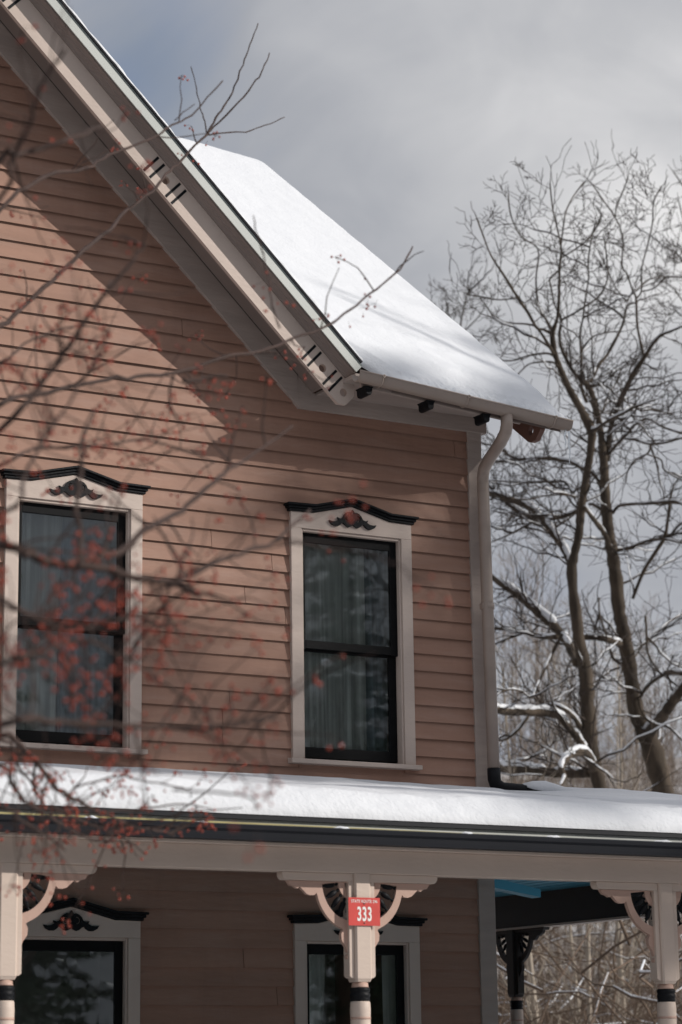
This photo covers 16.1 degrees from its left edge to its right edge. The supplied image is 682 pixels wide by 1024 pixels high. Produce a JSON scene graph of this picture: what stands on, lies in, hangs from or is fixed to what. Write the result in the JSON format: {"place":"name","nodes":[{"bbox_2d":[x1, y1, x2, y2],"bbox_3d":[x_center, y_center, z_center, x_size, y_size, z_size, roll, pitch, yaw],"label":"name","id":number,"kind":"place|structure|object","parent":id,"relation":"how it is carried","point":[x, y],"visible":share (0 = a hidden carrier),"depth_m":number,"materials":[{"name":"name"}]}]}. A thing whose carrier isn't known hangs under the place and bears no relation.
{"place":"outdoors","nodes":[
{"label":"outdoors","id":0,"kind":"place"},
{"bbox_2d":[64,0,681,762],"label":"sky","id":1,"kind":"structure","parent":0,"point":[398,114],"materials":[{"name":"grey"}]},
{"bbox_2d":[496,757,681,1023],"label":"ground","id":2,"kind":"structure","parent":0,"point":[525,779],"depth_m":72.12,"materials":[{"name":"white snow"}]},
{"bbox_2d":[0,0,450,934],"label":"berry tree","id":3,"kind":"object","parent":2,"relation":"on","point":[90,562],"visible":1,"depth_m":6.67,"materials":[{"name":"brown plant"}]},
{"bbox_2d":[0,0,681,1023],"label":"house","id":4,"kind":"structure","parent":2,"relation":"on","point":[210,926],"depth_m":16.79,"materials":[{"name":"beige wood"}]},
{"bbox_2d":[16,513,62,743],"bbox_3d":[-2.057,0.717,16.172,0.425,1.680,0.057,7,-15,-29],"label":"curtain","id":5,"kind":"object","parent":4,"relation":"hanging from","point":[35,526],"visible":0.48,"depth_m":16.19,"materials":[{"name":"white fabric"}]},
{"bbox_2d":[0,465,150,754],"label":"window","id":6,"kind":"structure","parent":4,"relation":"in","point":[63,478],"depth_m":16.25,"materials":[{"name":"beige wood"}]},
{"bbox_2d":[56,517,100,745],"bbox_3d":[-1.781,0.760,16.373,0.317,1.680,0.045,8,-15,-32],"label":"curtain","id":7,"kind":"object","parent":4,"relation":"hanging from","point":[62,708],"visible":0.43,"depth_m":16.36,"materials":[{"name":"white fabric"}]},
{"bbox_2d":[13,897,148,1023],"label":"window","id":8,"kind":"structure","parent":4,"relation":"in","point":[106,929],"depth_m":15.78,"materials":[{"name":"beige wood"}]},
{"bbox_2d":[89,520,116,746],"bbox_3d":[-1.605,0.784,16.488,0.247,1.680,0.046,7,-15,-29],"label":"curtain","id":9,"kind":"object","parent":4,"relation":"hanging from","point":[97,701],"visible":0.45,"depth_m":16.44,"materials":[{"name":"white fabric"}]},
{"bbox_2d":[61,0,362,359],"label":"snow","id":10,"kind":"structure","parent":4,"relation":"on","point":[313,301],"depth_m":16.83,"materials":[{"name":"white snow"}]},
{"bbox_2d":[309,954,324,1023],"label":"curtain","id":11,"kind":"object","parent":4,"relation":"hanging from","point":[316,981],"visible":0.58,"depth_m":16.65,"materials":[{"name":"grey fabric"}]},
{"bbox_2d":[304,544,366,761],"bbox_3d":[-0.093,0.944,17.275,0.618,1.680,0.061,7,-15,-29],"label":"curtain","id":12,"kind":"object","parent":4,"relation":"hanging from","point":[335,704],"visible":0.65,"depth_m":17.30,"materials":[{"name":"white fabric"}]},
{"bbox_2d":[0,761,681,832],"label":"snow","id":13,"kind":"structure","parent":4,"relation":"on","point":[582,808],"depth_m":14.11,"materials":[{"name":"white snow"}]},
{"bbox_2d":[283,498,422,770],"bbox_3d":[0.070,0.859,17.247,1.084,1.934,0.168,7,-15,-29],"label":"window","id":14,"kind":"structure","parent":4,"relation":"in","point":[374,528],"depth_m":17.30,"materials":[{"name":"beige wood"}]},
{"bbox_2d":[287,910,427,1023],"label":"window","id":15,"kind":"structure","parent":4,"relation":"in","point":[399,938],"depth_m":16.82,"materials":[{"name":"beige wood"}]},
{"bbox_2d":[348,897,379,925],"bbox_3d":[0.133,2.272,13.733,0.208,0.158,0.007,7,-15,-29],"label":"house sign","id":16,"kind":"object","parent":4,"relation":"attached to","point":[363,911],"visible":1,"depth_m":13.73,"materials":[{"name":"metal"}]},
{"bbox_2d":[176,136,567,418],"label":"snow","id":17,"kind":"structure","parent":4,"relation":"on","point":[404,329],"depth_m":18.98,"materials":[{"name":"white snow"}]},
{"bbox_2d":[363,549,388,762],"bbox_3d":[0.257,0.994,17.511,0.266,1.680,0.055,7,-15,-29],"label":"curtain","id":18,"kind":"object","parent":4,"relation":"hanging from","point":[376,601],"visible":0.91,"depth_m":17.51,"materials":[{"name":"white fabric"}]},
{"bbox_2d":[381,955,395,1023],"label":"curtain","id":19,"kind":"object","parent":4,"relation":"hanging from","point":[388,990],"visible":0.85,"depth_m":16.94,"materials":[{"name":"grey fabric"}]},
{"bbox_2d":[523,781,580,790],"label":"snow","id":20,"kind":"structure","parent":4,"relation":"on","point":[543,785],"depth_m":17.48,"materials":[{"name":"white snow"}]},
{"bbox_2d":[564,429,566,448],"bbox_3d":[1.661,-0.542,17.892,0.024,0.163,0.023,-11,-16,37],"label":"icicle","id":21,"kind":"object","parent":4,"relation":"hanging from","point":[565,431],"visible":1,"depth_m":17.89,"materials":[{"name":"white"}]},
{"bbox_2d":[567,430,570,462],"bbox_3d":[1.692,-0.481,17.900,0.024,0.272,0.023,-11,-16,37],"label":"icicle","id":22,"kind":"object","parent":4,"relation":"hanging from","point":[569,434],"visible":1,"depth_m":17.90,"materials":[{"name":"white"}]},
{"bbox_2d":[426,238,520,370],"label":"bare tree","id":23,"kind":"object","parent":2,"relation":"on","point":[458,302],"visible":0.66,"depth_m":51.60,"materials":[{"name":"brown plant"}]},
{"bbox_2d":[497,685,524,1017],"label":"sapling","id":24,"kind":"object","parent":2,"relation":"on","point":[520,779],"visible":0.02,"depth_m":61.22,"materials":[{"name":"brown plant"}]},
{"bbox_2d":[492,565,530,1002],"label":"sapling","id":25,"kind":"object","parent":2,"relation":"on","point":[506,663],"visible":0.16,"depth_m":63.36,"materials":[{"name":"brown plant"}]},
{"bbox_2d":[498,687,539,944],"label":"sapling","id":26,"kind":"object","parent":2,"relation":"on","point":[513,746],"visible":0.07,"depth_m":60.56,"materials":[{"name":"brown plant"}]},
{"bbox_2d":[495,627,544,963],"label":"sapling","id":27,"kind":"object","parent":2,"relation":"on","point":[514,716],"visible":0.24,"depth_m":52.36,"materials":[{"name":"brown plant"}]},
{"bbox_2d":[497,693,551,984],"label":"sapling","id":28,"kind":"object","parent":2,"relation":"on","point":[519,777],"visible":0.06,"depth_m":58.93,"materials":[{"name":"brown plant"}]},
{"bbox_2d":[492,542,560,1023],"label":"sapling","id":29,"kind":"object","parent":2,"relation":"on","point":[508,655],"visible":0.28,"depth_m":52.40,"materials":[{"name":"brown plant"}]},
{"bbox_2d":[492,538,564,1021],"bbox_3d":[3.758,6.576,52.104,2.886,12.137,2.664,7,-15,-29],"label":"sapling","id":30,"kind":"object","parent":2,"relation":"on","point":[516,678],"visible":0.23,"depth_m":52.29,"materials":[{"name":"brown plant"}]},
{"bbox_2d":[499,567,557,783],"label":"sapling","id":31,"kind":"object","parent":2,"relation":"on","point":[534,669],"visible":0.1,"depth_m":70.87,"materials":[{"name":"brown plant"}]},
{"bbox_2d":[500,576,557,1011],"bbox_3d":[4.773,7.170,58.861,2.362,11.190,1.981,1,-13,-7],"label":"sapling","id":32,"kind":"object","parent":2,"relation":"on","point":[530,662],"visible":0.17,"depth_m":59.33,"materials":[{"name":"brown plant"}]},
{"bbox_2d":[495,627,569,1023],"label":"sapling","id":33,"kind":"object","parent":2,"relation":"on","point":[530,969],"visible":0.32,"depth_m":39.10,"materials":[{"name":"brown plant"}]},
{"bbox_2d":[505,536,560,782],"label":"sapling","id":34,"kind":"object","parent":2,"relation":"on","point":[534,640],"visible":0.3,"depth_m":70.04,"materials":[{"name":"brown plant"}]},
{"bbox_2d":[510,623,560,955],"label":"sapling","id":35,"kind":"object","parent":2,"relation":"on","point":[533,716],"visible":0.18,"depth_m":66.07,"materials":[{"name":"brown plant"}]},
{"bbox_2d":[519,631,570,980],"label":"sapling","id":36,"kind":"object","parent":2,"relation":"on","point":[548,701],"visible":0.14,"depth_m":66.44,"materials":[{"name":"brown plant"}]},
{"bbox_2d":[510,519,581,977],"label":"sapling","id":37,"kind":"object","parent":2,"relation":"on","point":[542,647],"visible":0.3,"depth_m":65.78,"materials":[{"name":"brown plant"}]},
{"bbox_2d":[504,628,587,1023],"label":"sapling","id":38,"kind":"object","parent":2,"relation":"on","point":[547,648],"visible":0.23,"depth_m":54.83,"materials":[{"name":"brown plant"}]},
{"bbox_2d":[523,569,578,982],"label":"sapling","id":39,"kind":"object","parent":2,"relation":"on","point":[554,677],"visible":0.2,"depth_m":63.41,"materials":[{"name":"brown plant"}]},
{"bbox_2d":[524,656,579,949],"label":"sapling","id":40,"kind":"object","parent":2,"relation":"on","point":[566,733],"visible":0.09,"depth_m":66.91,"materials":[{"name":"brown plant"}]},
{"bbox_2d":[536,650,582,786],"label":"sapling","id":41,"kind":"object","parent":2,"relation":"on","point":[571,719],"visible":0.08,"depth_m":68.99,"materials":[{"name":"brown plant"}]},
{"bbox_2d":[443,139,681,791],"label":"bare tree","id":42,"kind":"object","parent":2,"relation":"on","point":[586,748],"visible":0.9,"depth_m":38.71,"materials":[{"name":"brown plant"}]},
{"bbox_2d":[523,652,602,990],"bbox_3d":[4.778,7.894,53.956,2.369,9.674,2.198,7,-15,-29],"label":"sapling","id":43,"kind":"object","parent":2,"relation":"on","point":[579,787],"visible":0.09,"depth_m":54.34,"materials":[{"name":"brown plant"}]},
{"bbox_2d":[517,623,612,1023],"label":"sapling","id":44,"kind":"object","parent":2,"relation":"on","point":[570,939],"visible":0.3,"depth_m":45.00,"materials":[{"name":"brown plant"}]},
{"bbox_2d":[532,582,610,999],"bbox_3d":[5.271,7.256,54.637,2.462,11.161,1.924,-4,-13,15],"label":"sapling","id":45,"kind":"object","parent":2,"relation":"on","point":[580,780],"visible":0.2,"depth_m":54.55,"materials":[{"name":"brown plant"}]},
{"bbox_2d":[541,586,607,933],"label":"sapling","id":46,"kind":"object","parent":2,"relation":"on","point":[577,678],"visible":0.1,"depth_m":68.30,"materials":[{"name":"brown plant"}]},
{"bbox_2d":[480,129,681,793],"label":"bare tree","id":47,"kind":"object","parent":2,"relation":"on","point":[640,719],"visible":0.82,"depth_m":41.09,"materials":[{"name":"brown plant"}]},
{"bbox_2d":[559,698,615,944],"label":"sapling","id":48,"kind":"object","parent":2,"relation":"on","point":[588,780],"visible":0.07,"depth_m":66.20,"materials":[{"name":"brown plant"}]},
{"bbox_2d":[496,740,681,1023],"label":"brush","id":49,"kind":"object","parent":2,"relation":"on","point":[650,1016],"visible":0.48,"depth_m":38.80,"materials":[{"name":"brown plant"}]},
{"bbox_2d":[496,924,681,1023],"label":"snow","id":50,"kind":"structure","parent":2,"relation":"on","point":[643,962],"depth_m":41.50,"materials":[{"name":"white snow"}]},
{"bbox_2d":[522,640,657,1023],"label":"sapling","id":51,"kind":"object","parent":2,"relation":"on","point":[587,954],"visible":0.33,"depth_m":40.97,"materials":[{"name":"brown plant"}]},
{"bbox_2d":[548,724,631,1011],"bbox_3d":[5.787,8.839,57.083,2.360,7.905,2.150,-5,-14,18],"label":"sapling","id":52,"kind":"object","parent":2,"relation":"on","point":[598,922],"visible":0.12,"depth_m":57.07,"materials":[{"name":"brown plant"}]},
{"bbox_2d":[574,714,608,954],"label":"sapling","id":53,"kind":"object","parent":2,"relation":"on","point":[606,784],"visible":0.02,"depth_m":68.70,"materials":[{"name":"brown plant"}]},
{"bbox_2d":[558,630,626,981],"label":"sapling","id":54,"kind":"object","parent":2,"relation":"on","point":[602,749],"visible":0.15,"depth_m":66.06,"materials":[{"name":"brown plant"}]},
{"bbox_2d":[567,615,628,979],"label":"sapling","id":55,"kind":"object","parent":2,"relation":"on","point":[601,737],"visible":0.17,"depth_m":65.02,"materials":[{"name":"brown plant"}]},
{"bbox_2d":[579,678,623,954],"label":"sapling","id":56,"kind":"object","parent":2,"relation":"on","point":[603,760],"visible":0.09,"depth_m":68.24,"materials":[{"name":"brown plant"}]},
{"bbox_2d":[601,738,626,945],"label":"sapling","id":57,"kind":"object","parent":2,"relation":"on","point":[616,786],"visible":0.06,"depth_m":69.32,"materials":[{"name":"brown plant"}]},
{"bbox_2d":[566,619,672,1021],"bbox_3d":[5.570,6.965,45.974,2.354,9.840,2.212,7,-15,-29],"label":"sapling","id":58,"kind":"object","parent":2,"relation":"on","point":[622,934],"visible":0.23,"depth_m":46.29,"materials":[{"name":"brown plant"}]},
{"bbox_2d":[572,620,677,1023],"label":"sapling","id":59,"kind":"object","parent":2,"relation":"on","point":[619,959],"visible":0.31,"depth_m":42.87,"materials":[{"name":"brown plant"}]},
{"bbox_2d":[598,683,660,1023],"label":"sapling","id":60,"kind":"object","parent":2,"relation":"on","point":[631,789],"visible":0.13,"depth_m":56.15,"materials":[{"name":"brown plant"}]},
{"bbox_2d":[594,613,668,952],"bbox_3d":[7.139,7.762,61.842,2.724,10.137,1.988,-9,-15,31],"label":"sapling","id":61,"kind":"object","parent":2,"relation":"on","point":[615,726],"visible":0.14,"depth_m":62.06,"materials":[{"name":"brown plant"}]},
{"bbox_2d":[608,675,656,1016],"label":"sapling","id":62,"kind":"object","parent":2,"relation":"on","point":[622,699],"visible":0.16,"depth_m":57.24,"materials":[{"name":"brown plant"}]},
{"bbox_2d":[604,606,663,992],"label":"sapling","id":63,"kind":"object","parent":2,"relation":"on","point":[629,726],"visible":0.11,"depth_m":60.14,"materials":[{"name":"brown plant"}]},
{"bbox_2d":[600,596,667,976],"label":"sapling","id":64,"kind":"object","parent":2,"relation":"on","point":[645,696],"visible":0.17,"depth_m":65.49,"materials":[{"name":"brown plant"}]},
{"bbox_2d":[605,592,665,960],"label":"sapling","id":65,"kind":"object","parent":2,"relation":"on","point":[629,717],"visible":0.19,"depth_m":60.44,"materials":[{"name":"brown plant"}]},
{"bbox_2d":[604,624,670,998],"bbox_3d":[6.305,7.392,54.426,2.871,10.707,1.551,-4,-13,15],"label":"sapling","id":66,"kind":"object","parent":2,"relation":"on","point":[629,754],"visible":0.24,"depth_m":54.87,"materials":[{"name":"brown plant"}]},
{"bbox_2d":[605,695,678,938],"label":"sapling","id":67,"kind":"object","parent":2,"relation":"on","point":[641,755],"visible":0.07,"depth_m":69.93,"materials":[{"name":"brown plant"}]},
{"bbox_2d":[614,635,679,790],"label":"sapling","id":68,"kind":"object","parent":2,"relation":"on","point":[646,698],"visible":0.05,"depth_m":71.16,"materials":[{"name":"brown plant"}]},
{"bbox_2d":[613,664,681,1005],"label":"sapling","id":69,"kind":"object","parent":2,"relation":"on","point":[669,760],"visible":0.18,"depth_m":52.42,"materials":[{"name":"brown plant"}]},
{"bbox_2d":[617,155,681,422],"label":"bare tree","id":70,"kind":"object","parent":2,"relation":"on","point":[666,245],"visible":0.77,"depth_m":45.87,"materials":[{"name":"brown plant"}]},
{"bbox_2d":[622,612,681,1022],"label":"sapling","id":71,"kind":"object","parent":2,"relation":"on","point":[665,733],"visible":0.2,"depth_m":52.22,"materials":[{"name":"brown plant"}]},
{"bbox_2d":[628,691,681,958],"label":"sapling","id":72,"kind":"object","parent":2,"relation":"on","point":[667,750],"visible":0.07,"depth_m":59.93,"materials":[{"name":"brown plant"}]},
{"bbox_2d":[631,712,679,789],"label":"sapling","id":73,"kind":"object","parent":2,"relation":"on","point":[668,742],"visible":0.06,"depth_m":66.38,"materials":[{"name":"brown plant"}]},
{"bbox_2d":[633,697,680,921],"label":"sapling","id":74,"kind":"object","parent":2,"relation":"on","point":[662,743],"visible":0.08,"depth_m":70.47,"materials":[{"name":"brown plant"}]},
{"bbox_2d":[639,682,681,995],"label":"sapling","id":75,"kind":"object","parent":2,"relation":"on","point":[672,759],"visible":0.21,"depth_m":63.70,"materials":[{"name":"brown plant"}]},
{"bbox_2d":[648,679,681,920],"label":"sapling","id":76,"kind":"object","parent":2,"relation":"on","point":[679,761],"visible":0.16,"depth_m":65.21,"materials":[{"name":"brown plant"}]},
{"bbox_2d":[653,708,681,914],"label":"sapling","id":77,"kind":"object","parent":2,"relation":"on","point":[673,749],"visible":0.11,"depth_m":65.58,"materials":[{"name":"brown plant"}]},
{"bbox_2d":[667,621,681,784],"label":"sapling","id":78,"kind":"object","parent":2,"relation":"on","point":[676,723],"visible":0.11,"depth_m":69.57,"materials":[{"name":"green plant"}]}
]}

